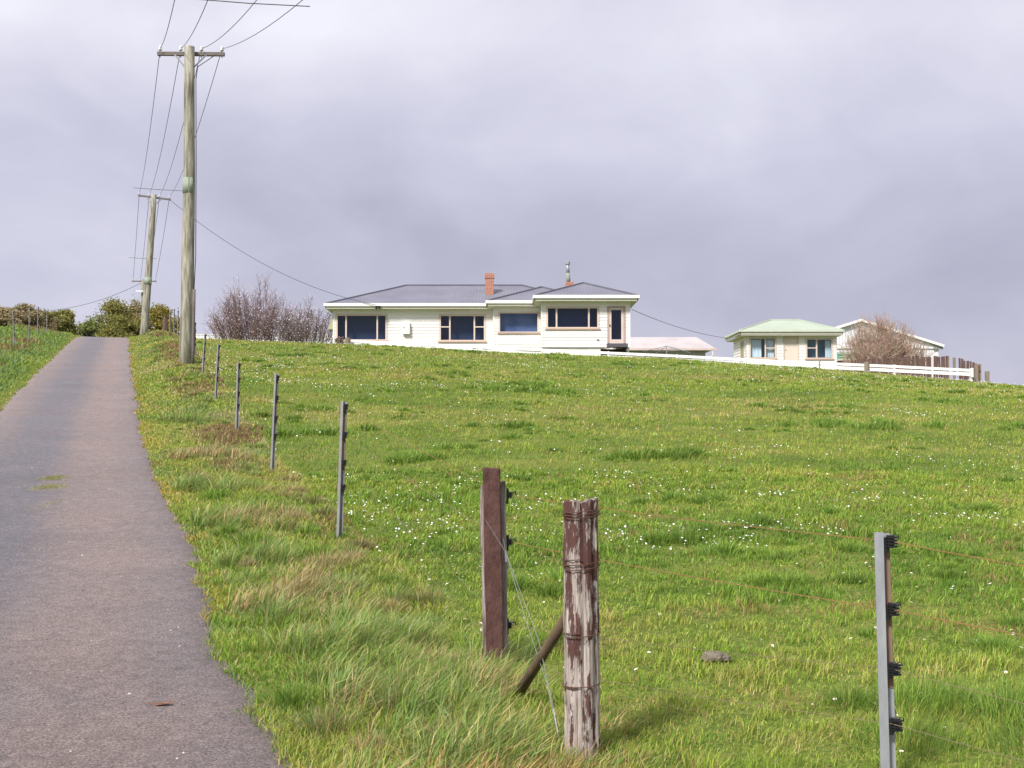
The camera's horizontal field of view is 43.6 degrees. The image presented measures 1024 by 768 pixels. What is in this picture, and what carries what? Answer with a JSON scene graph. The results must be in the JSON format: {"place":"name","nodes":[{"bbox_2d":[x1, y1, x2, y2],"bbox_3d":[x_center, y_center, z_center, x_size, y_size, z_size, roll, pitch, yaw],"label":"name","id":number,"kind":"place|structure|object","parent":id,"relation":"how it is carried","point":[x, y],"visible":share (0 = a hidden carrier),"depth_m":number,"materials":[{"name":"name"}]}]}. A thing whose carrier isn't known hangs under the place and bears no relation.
{"place":"outdoors","nodes":[
{"label":"outdoors","id":0,"kind":"place"},
{"bbox_2d":[24,443,184,758],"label":"loose gravel","id":1,"kind":"structure","parent":0,"point":[91,640],"depth_m":7.41,"materials":[{"name":"grey gravel"}]},
{"bbox_2d":[0,336,292,767],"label":"driveway road","id":2,"kind":"structure","parent":0,"point":[64,606],"depth_m":8.11,"materials":[{"name":"grey asphalt"}]},
{"bbox_2d":[30,474,72,506],"bbox_3d":[-4.928,1.123,13.577,0.566,0.293,2.941,1,-3,-18],"label":"weed tuft","id":3,"kind":"object","parent":2,"relation":"on","point":[54,477],"visible":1,"depth_m":13.97,"materials":[{"name":"green plant"}]},
{"bbox_2d":[146,702,173,705],"bbox_3d":[-1.599,1.454,5.826,0.130,0.012,0.046,0,-2,0],"label":"fallen leaf","id":4,"kind":"object","parent":2,"relation":"on","point":[160,703],"visible":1,"depth_m":5.82,"materials":[{"name":"brown plant"}]},
{"bbox_2d":[0,325,1023,767],"bbox_3d":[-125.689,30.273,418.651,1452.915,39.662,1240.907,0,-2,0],"label":"ground","id":5,"kind":"structure","parent":0,"point":[672,630],"depth_m":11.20,"materials":[{"name":"green plant"}]},
{"bbox_2d":[12,311,14,344],"bbox_3d":[-18.128,-1.736,46.615,0.081,1.857,0.060,-4,-3,14],"label":"steel fence post","id":6,"kind":"object","parent":5,"relation":"on","point":[13,329],"visible":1,"depth_m":46.63,"materials":[{"name":"grey metal"}]},
{"bbox_2d":[0,305,30,325],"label":"hedge shrub","id":7,"kind":"object","parent":5,"relation":"on","point":[6,316],"visible":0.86,"depth_m":65.55,"materials":[{"name":"brown plant"}]},
{"bbox_2d":[7,303,46,327],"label":"hedge shrub","id":8,"kind":"object","parent":5,"relation":"on","point":[22,307],"visible":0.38,"depth_m":69.91,"materials":[{"name":"brown plant"}]},
{"bbox_2d":[29,308,30,339],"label":"steel fence post","id":9,"kind":"object","parent":5,"relation":"on","point":[29,322],"visible":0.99,"depth_m":51.65,"materials":[{"name":"grey metal"}]},
{"bbox_2d":[37,307,38,334],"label":"steel fence post","id":10,"kind":"object","parent":5,"relation":"on","point":[38,321],"visible":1,"depth_m":56.17,"materials":[{"name":"grey metal"}]},
{"bbox_2d":[36,308,64,330],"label":"hedge shrub","id":11,"kind":"object","parent":5,"relation":"on","point":[52,321],"visible":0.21,"depth_m":71.85,"materials":[{"name":"brown plant"}]},
{"bbox_2d":[49,308,82,334],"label":"hedge shrub","id":12,"kind":"object","parent":5,"relation":"on","point":[67,316],"visible":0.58,"depth_m":73.84,"materials":[{"name":"green plant"}]},
{"bbox_2d":[74,316,110,336],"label":"leafy shrub","id":13,"kind":"object","parent":5,"relation":"on","point":[87,328],"visible":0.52,"depth_m":81.80,"materials":[{"name":"green plant"}]},
{"bbox_2d":[85,296,137,331],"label":"conifer shrub","id":14,"kind":"object","parent":5,"relation":"on","point":[111,308],"visible":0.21,"depth_m":83.86,"materials":[{"name":"green plant"}]},
{"bbox_2d":[93,311,150,337],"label":"leafy shrub","id":15,"kind":"object","parent":5,"relation":"on","point":[127,325],"visible":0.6,"depth_m":79.49,"materials":[{"name":"green plant"}]},
{"bbox_2d":[124,290,153,328],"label":"leafy shrub","id":16,"kind":"object","parent":5,"relation":"on","point":[136,311],"visible":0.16,"depth_m":89.91,"materials":[{"name":"green plant"}]},
{"bbox_2d":[132,279,155,317],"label":"power pole","id":17,"kind":"object","parent":5,"relation":"on","point":[142,287],"visible":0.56,"depth_m":112.31,"materials":[{"name":"grey wood"}]},
{"bbox_2d":[46,283,140,310],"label":"service cable","id":18,"kind":"object","parent":17,"relation":"attached to","point":[95,301],"visible":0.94,"depth_m":115.13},
{"bbox_2d":[138,193,170,334],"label":"power pole","id":19,"kind":"object","parent":5,"relation":"on","point":[144,325],"visible":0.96,"depth_m":77.21,"materials":[{"name":"grey wood"}]},
{"bbox_2d":[140,0,207,279],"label":"power line","id":20,"kind":"object","parent":19,"relation":"attached to","point":[167,119],"visible":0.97,"depth_m":43.04,"materials":[{"name":"grey metal"}]},
{"bbox_2d":[169,199,374,304],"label":"service cable","id":21,"kind":"object","parent":19,"relation":"attached to","point":[274,269],"visible":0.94,"depth_m":76.97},
{"bbox_2d":[132,302,179,334],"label":"gorse shrub","id":22,"kind":"object","parent":5,"relation":"on","point":[158,314],"visible":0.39,"depth_m":81.67,"materials":[{"name":"green plant"}]},
{"bbox_2d":[163,317,167,331],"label":"fence post","id":23,"kind":"object","parent":5,"relation":"on","point":[165,323],"visible":0.66,"depth_m":63.09,"materials":[{"name":"wood"}]},
{"bbox_2d":[160,315,179,335],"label":"gorse shrub","id":24,"kind":"object","parent":5,"relation":"on","point":[172,326],"visible":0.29,"depth_m":77.93,"materials":[{"name":"green plant"}]},
{"bbox_2d":[169,312,170,330],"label":"steel fence post","id":25,"kind":"object","parent":5,"relation":"on","point":[169,320],"visible":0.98,"depth_m":65.19,"materials":[{"name":"grey metal"}]},
{"bbox_2d":[177,310,178,334],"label":"steel fence post","id":26,"kind":"object","parent":5,"relation":"on","point":[177,321],"visible":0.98,"depth_m":58.17,"materials":[{"name":"grey metal"}]},
{"bbox_2d":[157,45,224,363],"bbox_3d":[-8.657,-4.629,34.190,1.802,9.024,0.468,0,-2,0],"label":"power pole","id":27,"kind":"object","parent":5,"relation":"on","point":[187,320],"visible":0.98,"depth_m":34.03,"materials":[{"name":"grey wood"}]},
{"bbox_2d":[133,0,174,274],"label":"power line","id":28,"kind":"object","parent":27,"relation":"attached to","point":[151,117],"visible":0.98,"depth_m":42.07,"materials":[{"name":"grey metal"}]},
{"bbox_2d":[154,0,256,236],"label":"power line","id":29,"kind":"object","parent":27,"relation":"attached to","point":[195,75],"visible":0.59,"depth_m":36.43,"materials":[{"name":"grey metal"}]},
{"bbox_2d":[208,0,309,6],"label":"line spreader","id":30,"kind":"object","parent":29,"relation":"attached to","point":[258,3],"visible":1,"depth_m":22.49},
{"bbox_2d":[155,0,302,279],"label":"power line","id":31,"kind":"object","parent":27,"relation":"attached to","point":[209,92],"visible":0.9,"depth_m":36.98,"materials":[{"name":"grey metal"}]},
{"bbox_2d":[194,322,195,355],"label":"steel fence post","id":32,"kind":"object","parent":5,"relation":"on","point":[195,340],"visible":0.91,"depth_m":38.10,"materials":[{"name":"grey metal"}]},
{"bbox_2d":[202,334,206,372],"bbox_3d":[-7.515,-0.566,31.243,0.081,1.315,0.060,3,-2,14],"label":"steel fence post","id":33,"kind":"object","parent":5,"relation":"on","point":[204,351],"visible":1,"depth_m":31.26,"materials":[{"name":"grey metal"}]},
{"bbox_2d":[214,344,220,397],"bbox_3d":[-5.921,-0.056,25.717,0.081,1.496,0.060,2,-2,14],"label":"steel fence post","id":34,"kind":"object","parent":5,"relation":"on","point":[217,368],"visible":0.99,"depth_m":25.73,"materials":[{"name":"grey metal"}]},
{"bbox_2d":[235,362,240,428],"bbox_3d":[-4.407,0.402,20.596,0.081,1.510,0.060,1,-2,14],"label":"steel fence post","id":35,"kind":"object","parent":5,"relation":"on","point":[238,379],"visible":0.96,"depth_m":20.61,"materials":[{"name":"grey metal"}]},
{"bbox_2d":[203,273,314,341],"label":"bare shrub","id":36,"kind":"object","parent":5,"relation":"on","point":[256,324],"visible":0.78,"depth_m":82.62,"materials":[{"name":"grey plant"}]},
{"bbox_2d":[196,334,332,343],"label":"iron fence","id":37,"kind":"object","parent":5,"relation":"on","point":[200,336],"depth_m":96.23,"materials":[{"name":"white paint"}]},
{"bbox_2d":[270,373,279,468],"bbox_3d":[-2.897,0.700,15.627,0.081,1.660,0.060,2,-2,14],"label":"steel fence post","id":38,"kind":"object","parent":5,"relation":"on","point":[274,419],"visible":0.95,"depth_m":15.64,"materials":[{"name":"grey metal"}]},
{"bbox_2d":[274,295,332,343],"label":"bare shrub","id":39,"kind":"object","parent":5,"relation":"on","point":[288,325],"visible":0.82,"depth_m":80.72,"materials":[{"name":"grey plant"}]},
{"bbox_2d":[335,336,344,343],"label":"flower plant","id":40,"kind":"object","parent":5,"relation":"on","point":[340,339],"visible":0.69,"depth_m":71.57,"materials":[{"name":"grey plant"}]},
{"bbox_2d":[336,401,348,537],"bbox_3d":[-1.439,0.942,10.864,0.081,1.593,0.060,1,-2,14],"label":"steel fence post","id":41,"kind":"object","parent":5,"relation":"on","point":[342,460],"visible":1,"depth_m":10.88,"materials":[{"name":"grey metal"}]},
{"bbox_2d":[345,337,349,344],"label":"fence post","id":42,"kind":"object","parent":5,"relation":"on","point":[347,339],"visible":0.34,"depth_m":70.53,"materials":[{"name":"white wood"}]},
{"bbox_2d":[324,261,639,355],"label":"weatherboard house","id":43,"kind":"structure","parent":5,"relation":"on","point":[584,316],"depth_m":76.66,"materials":[{"name":"white paint"}]},
{"bbox_2d":[335,314,387,341],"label":"window","id":44,"kind":"structure","parent":43,"relation":"in","point":[368,327],"depth_m":77.90,"materials":[{"name":"blue glass"}]},
{"bbox_2d":[438,314,486,341],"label":"window","id":45,"kind":"structure","parent":43,"relation":"in","point":[452,327],"depth_m":77.90,"materials":[{"name":"blue glass"}]},
{"bbox_2d":[497,312,539,333],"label":"window","id":46,"kind":"structure","parent":43,"relation":"in","point":[508,322],"depth_m":76.06,"materials":[{"name":"blue glass"}]},
{"bbox_2d":[545,306,599,329],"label":"window","id":47,"kind":"structure","parent":43,"relation":"in","point":[557,317],"depth_m":73.50,"materials":[{"name":"blue glass"}]},
{"bbox_2d":[607,306,625,342],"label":"door","id":48,"kind":"structure","parent":43,"relation":"in","point":[616,326],"depth_m":72.79,"materials":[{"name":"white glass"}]},
{"bbox_2d":[480,467,516,666],"bbox_3d":[-0.070,1.093,6.538,0.188,1.333,0.121,0,-2,0],"label":"timber fence post","id":49,"kind":"object","parent":5,"relation":"on","point":[495,494],"visible":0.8,"depth_m":6.50,"materials":[{"name":"brown paint"}]},
{"bbox_2d":[208,356,481,600],"bbox_3d":[-3.811,0.222,18.890,0.117,3.055,25.690,1,-2,-17],"label":"fence wire","id":50,"kind":"object","parent":49,"relation":"attached to","point":[374,494],"visible":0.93,"depth_m":8.79,"materials":[{"name":"grey metal"}]},
{"bbox_2d":[211,350,479,524],"bbox_3d":[-3.806,-0.088,18.903,0.118,2.827,25.687,1,-2,-17],"label":"fence wire","id":51,"kind":"object","parent":49,"relation":"attached to","point":[369,452],"visible":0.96,"depth_m":9.44,"materials":[{"name":"grey metal"}]},
{"bbox_2d":[212,341,482,482],"bbox_3d":[-3.801,-0.306,18.912,0.120,2.782,25.684,1,-2,-17],"label":"fence wire","id":52,"kind":"object","parent":49,"relation":"attached to","point":[371,422],"visible":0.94,"depth_m":9.47,"materials":[{"name":"grey metal"}]},
{"bbox_2d":[486,521,559,742],"bbox_3d":[0.081,1.077,5.858,0.106,0.823,1.314,1,-2,-14],"label":"bracing wire","id":53,"kind":"object","parent":49,"relation":"attached to","point":[506,556],"visible":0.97,"depth_m":5.87,"materials":[{"name":"grey metal"}]},
{"bbox_2d":[513,542,1023,635],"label":"fence wire","id":54,"kind":"object","parent":49,"relation":"attached to","point":[795,594],"visible":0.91,"depth_m":5.14,"materials":[{"name":"grey metal"}]},
{"bbox_2d":[0,323,1023,767],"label":"verge grass","id":55,"kind":"structure","parent":5,"relation":"on","point":[486,731],"depth_m":8.21,"materials":[{"name":"green plant"}]},
{"bbox_2d":[562,498,599,763],"bbox_3d":[0.274,1.099,5.079,0.153,1.290,0.153,0,-2,0],"label":"timber fence post","id":56,"kind":"object","parent":5,"relation":"on","point":[581,630],"visible":0.98,"depth_m":5.03,"materials":[{"name":"brown paint"}]},
{"bbox_2d":[514,613,563,698],"bbox_3d":[0.130,1.196,5.601,0.047,0.694,1.019,1,-2,-17],"label":"timber strut","id":57,"kind":"object","parent":56,"relation":"attached to","point":[545,650],"visible":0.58,"depth_m":5.57,"materials":[{"name":"brown wood"}]},
{"bbox_2d":[209,338,1022,549],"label":"daisies","id":58,"kind":"object","parent":5,"relation":"on","point":[625,446],"visible":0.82,"depth_m":18.17,"materials":[{"name":"white plant"}]},
{"bbox_2d":[351,340,973,380],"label":"rail fence","id":59,"kind":"object","parent":5,"relation":"on","point":[820,365],"visible":0.66,"depth_m":65.42,"materials":[{"name":"white paint"}]},
{"bbox_2d":[642,346,690,357],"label":"clothes hoist","id":60,"kind":"object","parent":5,"relation":"on","point":[674,349],"visible":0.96,"depth_m":82.13,"materials":[{"name":"metal"}]},
{"bbox_2d":[626,337,716,359],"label":"shed","id":61,"kind":"structure","parent":5,"relation":"on","point":[695,346],"depth_m":101.04,"materials":[{"name":"white paint"}]},
{"bbox_2d":[699,650,730,660],"bbox_3d":[1.053,1.404,6.623,0.162,0.051,0.122,0,-2,0],"label":"rock","id":62,"kind":"object","parent":5,"relation":"on","point":[714,656],"visible":0.91,"depth_m":6.60,"materials":[{"name":"grey stone"}]},
{"bbox_2d":[724,319,844,369],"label":"cottage","id":63,"kind":"structure","parent":5,"relation":"on","point":[789,339],"depth_m":88.80,"materials":[{"name":"beige wood"}]},
{"bbox_2d":[631,309,723,337],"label":"service cable","id":64,"kind":"object","parent":63,"relation":"attached to","point":[675,326],"visible":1,"depth_m":80.75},
{"bbox_2d":[740,340,743,357],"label":"window","id":65,"kind":"structure","parent":63,"relation":"in","point":[741,342],"depth_m":90.06,"materials":[{"name":"beige fabric"}]},
{"bbox_2d":[749,337,777,358],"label":"window","id":66,"kind":"structure","parent":63,"relation":"in","point":[759,347],"depth_m":88.96,"materials":[{"name":"clear glass"}]},
{"bbox_2d":[783,337,798,363],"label":"door","id":67,"kind":"structure","parent":63,"relation":"in","point":[790,344],"depth_m":88.77,"materials":[{"name":"wood"}]},
{"bbox_2d":[805,338,833,359],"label":"window","id":68,"kind":"structure","parent":63,"relation":"in","point":[816,348],"depth_m":89.03,"materials":[{"name":"clear glass"}]},
{"bbox_2d":[836,358,852,370],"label":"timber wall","id":69,"kind":"structure","parent":5,"relation":"on","point":[839,361],"depth_m":79.12,"materials":[{"name":"white wood"}]},
{"bbox_2d":[837,352,852,360],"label":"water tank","id":70,"kind":"object","parent":5,"relation":"on","point":[839,355],"visible":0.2,"depth_m":95.20,"materials":[{"name":"green plastic"}]},
{"bbox_2d":[864,362,868,371],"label":"fence post","id":71,"kind":"object","parent":5,"relation":"on","point":[866,366],"visible":0.34,"depth_m":63.70,"materials":[{"name":"beige wood"}]},
{"bbox_2d":[832,308,935,375],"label":"blossom shrub","id":72,"kind":"object","parent":5,"relation":"on","point":[881,342],"visible":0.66,"depth_m":75.52,"materials":[{"name":"pink plant"}]},
{"bbox_2d":[874,532,903,767],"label":"steel fence post","id":73,"kind":"object","parent":5,"relation":"on","point":[886,606],"visible":0.99,"depth_m":4.81,"materials":[{"name":"grey metal"}]},
{"bbox_2d":[512,625,1023,703],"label":"fence wire","id":74,"kind":"object","parent":73,"relation":"attached to","point":[796,659],"visible":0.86,"depth_m":5.11,"materials":[{"name":"grey metal"}]},
{"bbox_2d":[513,495,1023,566],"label":"fence wire","id":75,"kind":"object","parent":73,"relation":"attached to","point":[794,531],"visible":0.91,"depth_m":5.16,"materials":[{"name":"grey metal"}]},
{"bbox_2d":[518,665,1023,760],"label":"fence wire","id":76,"kind":"object","parent":73,"relation":"attached to","point":[810,712],"visible":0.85,"depth_m":5.06,"materials":[{"name":"grey metal"}]},
{"bbox_2d":[836,319,944,378],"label":"barn","id":77,"kind":"structure","parent":5,"relation":"on","point":[932,345],"depth_m":115.23,"materials":[{"name":"white paint"}]},
{"bbox_2d":[851,356,980,381],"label":"paling fence","id":78,"kind":"object","parent":5,"relation":"on","point":[916,361],"visible":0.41,"depth_m":70.14,"materials":[{"name":"brown wood"}]},
{"bbox_2d":[974,364,977,381],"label":"fence post","id":79,"kind":"object","parent":5,"relation":"on","point":[975,372],"visible":0.64,"depth_m":63.08,"materials":[{"name":"beige wood"}]},
{"bbox_2d":[985,371,989,382],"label":"fence post","id":80,"kind":"object","parent":5,"relation":"on","point":[987,376],"visible":0.36,"depth_m":62.07,"materials":[{"name":"beige wood"}]},
{"bbox_2d":[0,0,1023,385],"label":"sky","id":81,"kind":"structure","parent":0,"point":[727,166],"materials":[{"name":"grey"}]}
]}

